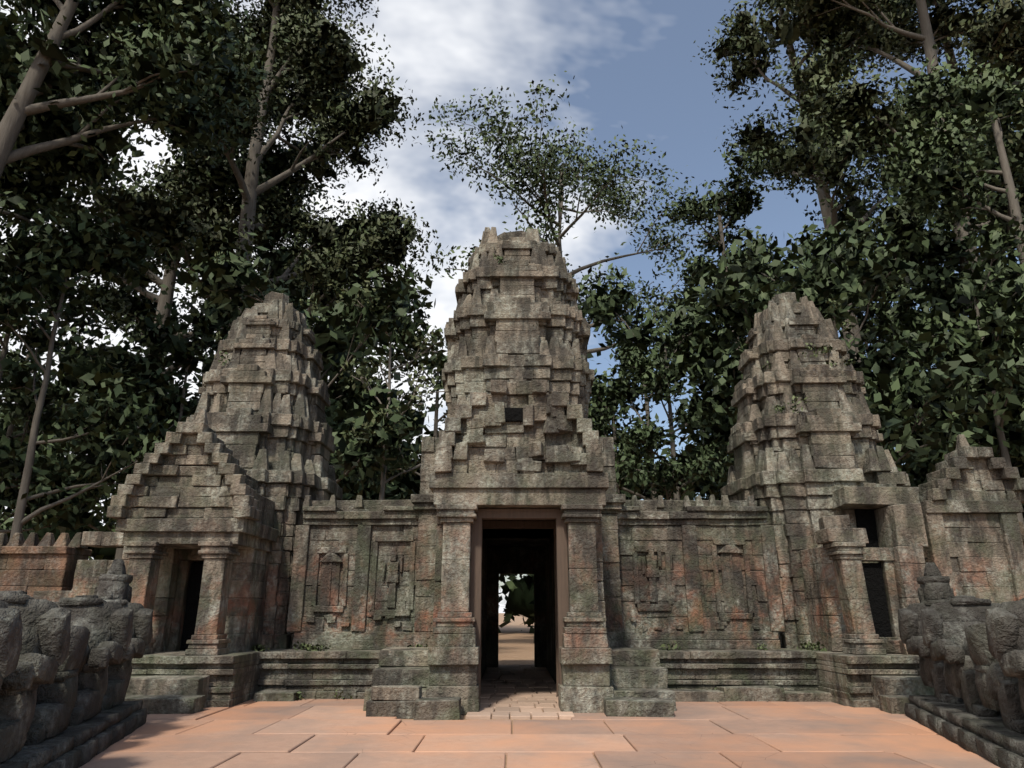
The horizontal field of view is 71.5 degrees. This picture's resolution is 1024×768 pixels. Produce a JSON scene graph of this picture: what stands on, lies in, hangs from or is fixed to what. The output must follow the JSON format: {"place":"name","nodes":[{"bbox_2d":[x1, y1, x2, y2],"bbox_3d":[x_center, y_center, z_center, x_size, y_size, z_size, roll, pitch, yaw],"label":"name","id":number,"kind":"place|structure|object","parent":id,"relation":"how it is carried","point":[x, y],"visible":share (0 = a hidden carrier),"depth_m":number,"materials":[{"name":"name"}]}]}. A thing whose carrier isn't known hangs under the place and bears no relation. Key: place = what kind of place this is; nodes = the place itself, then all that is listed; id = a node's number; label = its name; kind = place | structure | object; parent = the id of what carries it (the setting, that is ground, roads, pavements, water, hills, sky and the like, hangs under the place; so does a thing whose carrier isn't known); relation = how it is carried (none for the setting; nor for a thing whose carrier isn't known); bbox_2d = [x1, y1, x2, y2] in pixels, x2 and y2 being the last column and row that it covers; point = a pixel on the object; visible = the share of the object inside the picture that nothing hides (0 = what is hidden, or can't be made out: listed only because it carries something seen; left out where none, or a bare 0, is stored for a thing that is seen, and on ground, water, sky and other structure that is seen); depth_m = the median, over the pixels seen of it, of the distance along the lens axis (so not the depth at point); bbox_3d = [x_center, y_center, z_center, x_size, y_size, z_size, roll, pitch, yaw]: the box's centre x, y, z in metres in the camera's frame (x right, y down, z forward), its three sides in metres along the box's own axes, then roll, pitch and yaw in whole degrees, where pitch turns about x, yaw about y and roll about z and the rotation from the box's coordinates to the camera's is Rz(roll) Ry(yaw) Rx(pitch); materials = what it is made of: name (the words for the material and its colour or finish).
{"place":"outdoors","nodes":[
{"label":"outdoors","id":0,"kind":"place"},
{"bbox_2d":[315,699,606,767],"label":"ground","id":1,"kind":"structure","parent":0,"point":[462,717],"depth_m":12.86,"materials":[{"name":"brown soil"}]},
{"bbox_2d":[0,559,152,767],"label":"giants balustrade","id":2,"kind":"object","parent":1,"relation":"on","point":[65,669],"visible":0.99,"depth_m":9.02,"materials":[{"name":"stone"}]},
{"bbox_2d":[79,699,999,767],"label":"paving slabs","id":3,"kind":"structure","parent":1,"relation":"on","point":[324,733],"depth_m":10.56,"materials":[{"name":"stone"}]},
{"bbox_2d":[898,562,1023,767],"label":"giants balustrade","id":4,"kind":"object","parent":1,"relation":"on","point":[968,651],"visible":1,"depth_m":10.69,"materials":[{"name":"stone"}]},
{"bbox_2d":[0,0,1019,612],"label":"sky","id":5,"kind":"structure","parent":0,"point":[631,65],"materials":[{"name":"blue"}]},
{"bbox_2d":[481,613,555,693],"bbox_3d":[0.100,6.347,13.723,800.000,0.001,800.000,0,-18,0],"label":"ground","id":6,"kind":"structure","parent":0,"point":[515,645],"depth_m":41.74,"materials":[{"name":"beige sand"}]},
{"bbox_2d":[0,0,1023,700],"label":"forest trees","id":7,"kind":"object","parent":6,"relation":"on","point":[218,48],"depth_m":37.87,"materials":[{"name":"green plant"}]},
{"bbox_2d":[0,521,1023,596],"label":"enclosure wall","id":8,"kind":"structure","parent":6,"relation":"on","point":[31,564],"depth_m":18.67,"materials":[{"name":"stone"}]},
{"bbox_2d":[466,664,574,718],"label":"passage paving slabs","id":9,"kind":"structure","parent":6,"relation":"on","point":[539,683],"depth_m":16.06,"materials":[{"name":"beige stone"}]},
{"bbox_2d":[33,227,1023,719],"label":"temple","id":10,"kind":"structure","parent":6,"relation":"on","point":[243,527],"depth_m":17.18,"materials":[{"name":"stone"}]},
{"bbox_2d":[470,509,568,696],"bbox_3d":[0.150,4.845,15.485,2.007,3.936,2.357,0,-18,0],"label":"door frame","id":11,"kind":"object","parent":10,"relation":"attached to","point":[518,518],"visible":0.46,"depth_m":14.81,"materials":[{"name":"stone"}]}
]}

